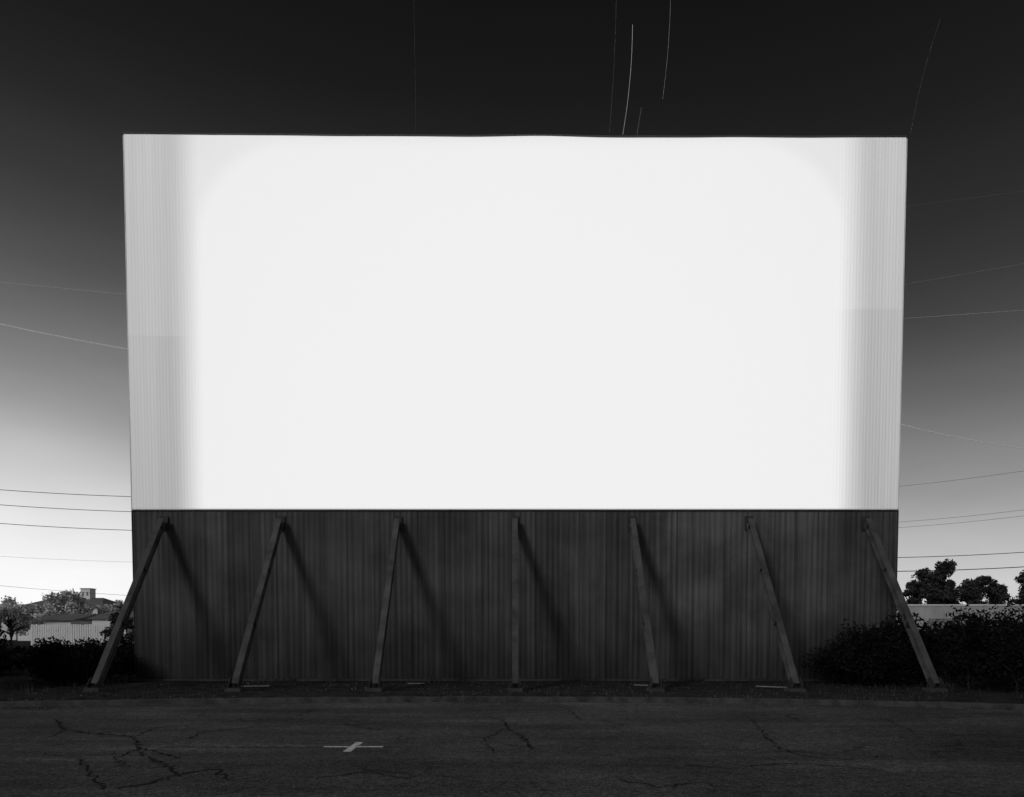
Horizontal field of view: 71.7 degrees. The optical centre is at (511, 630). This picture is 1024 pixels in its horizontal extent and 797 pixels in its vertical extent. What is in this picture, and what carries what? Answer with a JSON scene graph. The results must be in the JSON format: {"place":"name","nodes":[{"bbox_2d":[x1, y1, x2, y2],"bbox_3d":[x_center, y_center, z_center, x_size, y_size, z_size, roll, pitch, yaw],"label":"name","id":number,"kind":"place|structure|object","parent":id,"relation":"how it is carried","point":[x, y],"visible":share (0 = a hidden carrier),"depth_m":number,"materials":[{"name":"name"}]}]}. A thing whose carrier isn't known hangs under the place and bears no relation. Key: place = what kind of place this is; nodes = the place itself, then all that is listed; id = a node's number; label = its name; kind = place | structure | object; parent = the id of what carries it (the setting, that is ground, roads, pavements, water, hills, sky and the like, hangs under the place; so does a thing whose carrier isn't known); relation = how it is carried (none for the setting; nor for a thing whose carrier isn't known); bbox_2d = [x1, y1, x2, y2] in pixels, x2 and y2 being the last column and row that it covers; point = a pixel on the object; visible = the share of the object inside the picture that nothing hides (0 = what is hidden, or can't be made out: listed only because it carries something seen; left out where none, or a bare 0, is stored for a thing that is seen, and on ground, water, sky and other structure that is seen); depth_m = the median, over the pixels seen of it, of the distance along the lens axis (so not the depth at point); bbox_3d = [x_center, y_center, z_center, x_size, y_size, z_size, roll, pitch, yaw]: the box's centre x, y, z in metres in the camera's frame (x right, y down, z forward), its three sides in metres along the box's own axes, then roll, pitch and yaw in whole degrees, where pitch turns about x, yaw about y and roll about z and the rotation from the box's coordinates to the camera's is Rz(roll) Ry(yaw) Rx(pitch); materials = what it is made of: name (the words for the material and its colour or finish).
{"place":"outdoors","nodes":[
{"label":"outdoors","id":0,"kind":"place"},
{"bbox_2d":[3,556,115,594],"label":"power line","id":1,"kind":"object","parent":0,"point":[57,590],"visible":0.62,"depth_m":82.50,"materials":[{"name":"black metal"}]},
{"bbox_2d":[0,702,1023,796],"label":"asphalt lot","id":2,"kind":"structure","parent":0,"point":[433,749],"depth_m":10.05,"materials":[{"name":"grey asphalt"}]},
{"bbox_2d":[165,746,318,746],"bbox_3d":[-3.939,1.694,10.342,2.250,0.001,0.100,0,0,0],"label":"faded parking line","id":3,"kind":"object","parent":2,"relation":"on","point":[241,746],"visible":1,"depth_m":10.36,"materials":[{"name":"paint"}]},
{"bbox_2d":[324,742,382,751],"bbox_3d":[-2.314,1.694,10.342,0.689,0.001,0.675,0,0,-45],"label":"painted cross marking","id":4,"kind":"object","parent":2,"relation":"on","point":[352,747],"visible":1,"depth_m":10.36,"materials":[{"name":"paint"}]},
{"bbox_2d":[26,708,968,789],"bbox_3d":[0.199,1.696,11.517,17.899,0.001,7.925,0,0,0],"label":"asphalt crack","id":5,"kind":"object","parent":2,"relation":"on","point":[222,770],"visible":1,"depth_m":9.54,"materials":[{"name":"black asphalt"}]},
{"bbox_2d":[0,696,1023,709],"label":"curb","id":6,"kind":"structure","parent":2,"relation":"on","point":[833,702],"depth_m":16.45,"materials":[{"name":"concrete"}]},
{"bbox_2d":[0,640,1023,703],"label":"dirt verge","id":7,"kind":"structure","parent":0,"point":[275,689],"depth_m":18.98,"materials":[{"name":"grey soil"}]},
{"bbox_2d":[0,621,16,677],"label":"oleander bush","id":8,"kind":"object","parent":7,"relation":"on","point":[3,648],"visible":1,"depth_m":19.02,"materials":[{"name":"black plant"}]},
{"bbox_2d":[0,621,17,639],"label":"walls","id":9,"kind":"structure","parent":7,"relation":"on","point":[15,636],"depth_m":120.00,"materials":[{"name":"paint"}]},
{"bbox_2d":[0,595,46,646],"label":"broadleaf tree","id":10,"kind":"object","parent":7,"relation":"on","point":[11,613],"visible":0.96,"depth_m":70.19,"materials":[{"name":"grey plant"}]},
{"bbox_2d":[28,589,94,623],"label":"broadleaf tree","id":11,"kind":"object","parent":7,"relation":"on","point":[56,603],"visible":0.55,"depth_m":83.88,"materials":[{"name":"grey plant"}]},
{"bbox_2d":[34,620,91,643],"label":"walls","id":12,"kind":"structure","parent":7,"relation":"on","point":[58,622],"depth_m":78.00,"materials":[{"name":"paint"}]},
{"bbox_2d":[34,614,96,620],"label":"gable roof","id":13,"kind":"structure","parent":12,"relation":"on","point":[79,617],"depth_m":80.21,"materials":[{"name":"grey"}]},
{"bbox_2d":[0,636,134,672],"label":"oleander bush","id":14,"kind":"object","parent":7,"relation":"on","point":[17,651],"visible":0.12,"depth_m":27.00,"materials":[{"name":"black plant"}]},
{"bbox_2d":[31,624,108,646],"bbox_3d":[-32.468,0.575,52.072,5.655,2.110,0.175,0,0,0],"label":"white fence","id":15,"kind":"object","parent":7,"relation":"on","point":[65,631],"visible":0.58,"depth_m":51.98,"materials":[{"name":"paint"}]},
{"bbox_2d":[18,588,121,640],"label":"community hall","id":16,"kind":"structure","parent":7,"relation":"on","point":[89,594],"depth_m":112.51,"materials":[{"name":"paint"}]},
{"bbox_2d":[64,600,94,613],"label":"broadleaf tree","id":17,"kind":"object","parent":7,"relation":"on","point":[79,609],"visible":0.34,"depth_m":83.28,"materials":[{"name":"grey plant"}]},
{"bbox_2d":[19,636,141,683],"bbox_3d":[-13.510,0.891,21.954,4.138,1.499,3.370,0,0,0],"label":"oleander bush","id":18,"kind":"object","parent":7,"relation":"on","point":[57,662],"visible":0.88,"depth_m":21.04,"materials":[{"name":"black plant"}]},
{"bbox_2d":[95,599,123,614],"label":"broadleaf tree","id":19,"kind":"object","parent":7,"relation":"on","point":[104,608],"visible":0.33,"depth_m":89.11,"materials":[{"name":"grey plant"}]},
{"bbox_2d":[92,619,133,643],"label":"walls","id":20,"kind":"structure","parent":7,"relation":"on","point":[95,622],"depth_m":74.00,"materials":[{"name":"paint"}]},
{"bbox_2d":[87,611,133,618],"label":"gable roof","id":21,"kind":"structure","parent":20,"relation":"on","point":[106,615],"depth_m":75.49,"materials":[{"name":"grey"}]},
{"bbox_2d":[99,612,133,644],"bbox_3d":[-22.064,0.301,39.859,2.240,2.778,1.645,0,0,0],"label":"broadleaf tree","id":22,"kind":"object","parent":7,"relation":"on","point":[107,632],"visible":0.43,"depth_m":39.68,"materials":[{"name":"black plant"}]},
{"bbox_2d":[241,685,269,686],"bbox_3d":[-7.233,1.545,19.750,0.900,0.030,0.120,0,0,-14],"label":"weathered board","id":23,"kind":"object","parent":7,"relation":"on","point":[255,685],"visible":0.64,"depth_m":19.74,"materials":[{"name":"grey wood"}]},
{"bbox_2d":[83,132,947,691],"bbox_3d":[0.095,-6.797,22.508,24.190,16.914,8.416,0,0,0],"label":"drive in screen","id":24,"kind":"object","parent":7,"relation":"on","point":[515,408],"visible":0.99,"depth_m":22.05,"materials":[{"name":"white paint"}]},
{"bbox_2d":[756,685,786,687],"bbox_3d":[7.219,1.545,19.446,1.000,0.030,0.120,0,0,34],"label":"weathered board","id":25,"kind":"object","parent":7,"relation":"on","point":[772,686],"visible":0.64,"depth_m":19.40,"materials":[{"name":"grey wood"}]},
{"bbox_2d":[800,605,958,686],"bbox_3d":[10.889,0.450,20.935,4.224,2.381,2.880,0,0,-14],"label":"oleander bush","id":26,"kind":"object","parent":7,"relation":"on","point":[881,653],"visible":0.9,"depth_m":20.31,"materials":[{"name":"black plant"}]},
{"bbox_2d":[903,579,926,603],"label":"broadleaf tree","id":27,"kind":"object","parent":7,"relation":"on","point":[913,599],"visible":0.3,"depth_m":91.58,"materials":[{"name":"black plant"}]},
{"bbox_2d":[904,558,967,603],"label":"broadleaf tree","id":28,"kind":"object","parent":7,"relation":"on","point":[935,586],"visible":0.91,"depth_m":89.43,"materials":[{"name":"black plant"}]},
{"bbox_2d":[924,579,960,603],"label":"broadleaf tree","id":29,"kind":"object","parent":7,"relation":"on","point":[955,601],"visible":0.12,"depth_m":93.60,"materials":[{"name":"black plant"}]},
{"bbox_2d":[896,603,1021,682],"bbox_3d":[15.605,0.309,22.612,8.037,2.702,4.375,0,0,0],"label":"oleander bush","id":30,"kind":"object","parent":7,"relation":"on","point":[952,627],"visible":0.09,"depth_m":21.71,"materials":[{"name":"black plant"}]},
{"bbox_2d":[896,604,1023,641],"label":"warehouse","id":31,"kind":"structure","parent":7,"relation":"on","point":[932,612],"depth_m":66.00,"materials":[{"name":"metal"}]},
{"bbox_2d":[929,619,960,641],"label":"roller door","id":32,"kind":"structure","parent":31,"relation":"in","point":[930,620],"depth_m":65.95,"materials":[{"name":"grey metal"}]},
{"bbox_2d":[957,575,992,603],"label":"broadleaf tree","id":33,"kind":"object","parent":7,"relation":"on","point":[975,594],"visible":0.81,"depth_m":87.48,"materials":[{"name":"black plant"}]},
{"bbox_2d":[943,597,1023,692],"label":"oleander bush","id":34,"kind":"object","parent":7,"relation":"on","point":[1003,652],"visible":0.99,"depth_m":18.38,"materials":[{"name":"black plant"}]},
{"bbox_2d":[983,579,1016,603],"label":"broadleaf tree","id":35,"kind":"object","parent":7,"relation":"on","point":[995,593],"visible":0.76,"depth_m":89.45,"materials":[{"name":"black plant"}]},
{"bbox_2d":[1014,570,1023,603],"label":"broadleaf tree","id":36,"kind":"object","parent":7,"relation":"on","point":[1020,578],"visible":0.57,"depth_m":86.10,"materials":[{"name":"black plant"}]},
{"bbox_3d":[-27.840,-5.360,64.000,0.340,14.080,2.200,0,0,0],"label":"utility pole","id":37,"kind":"object","parent":7,"relation":"on","visible":0},
{"bbox_2d":[0,489,131,530],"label":"power line","id":38,"kind":"object","parent":37,"relation":"attached to","point":[61,508],"visible":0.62,"depth_m":60.56,"materials":[{"name":"black metal"}]},
{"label":"utility pole","id":39,"kind":"object","parent":7,"relation":"on","visible":0},
{"bbox_2d":[897,552,1023,571],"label":"power line","id":40,"kind":"object","parent":39,"relation":"attached to","point":[960,569],"visible":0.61,"depth_m":67.83,"materials":[{"name":"black metal"}]},
{"bbox_2d":[0,681,1023,712],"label":"gravel","id":41,"kind":"structure","parent":0,"point":[504,702],"depth_m":16.67,"materials":[{"name":"grey gravel"}]},
{"bbox_2d":[0,0,1023,605],"label":"sky","id":42,"kind":"structure","parent":0,"point":[76,75],"materials":[{"name":"grey"}]},
{"bbox_2d":[0,324,127,349],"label":"contrail","id":43,"kind":"object","parent":42,"relation":"in","point":[63,337],"visible":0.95,"depth_m":899.60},
{"bbox_2d":[623,25,632,130],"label":"contrail","id":44,"kind":"object","parent":42,"relation":"in","point":[630,74],"visible":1,"depth_m":899.85,"materials":[{"name":"white"}]},
{"bbox_2d":[901,424,1023,448],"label":"contrail","id":45,"kind":"object","parent":42,"relation":"in","point":[961,438],"visible":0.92,"depth_m":899.62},
{"bbox_2d":[899,471,1020,527],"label":"power line","id":46,"kind":"object","parent":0,"point":[963,516],"visible":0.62,"depth_m":98.52,"materials":[{"name":"black metal"}]}
]}

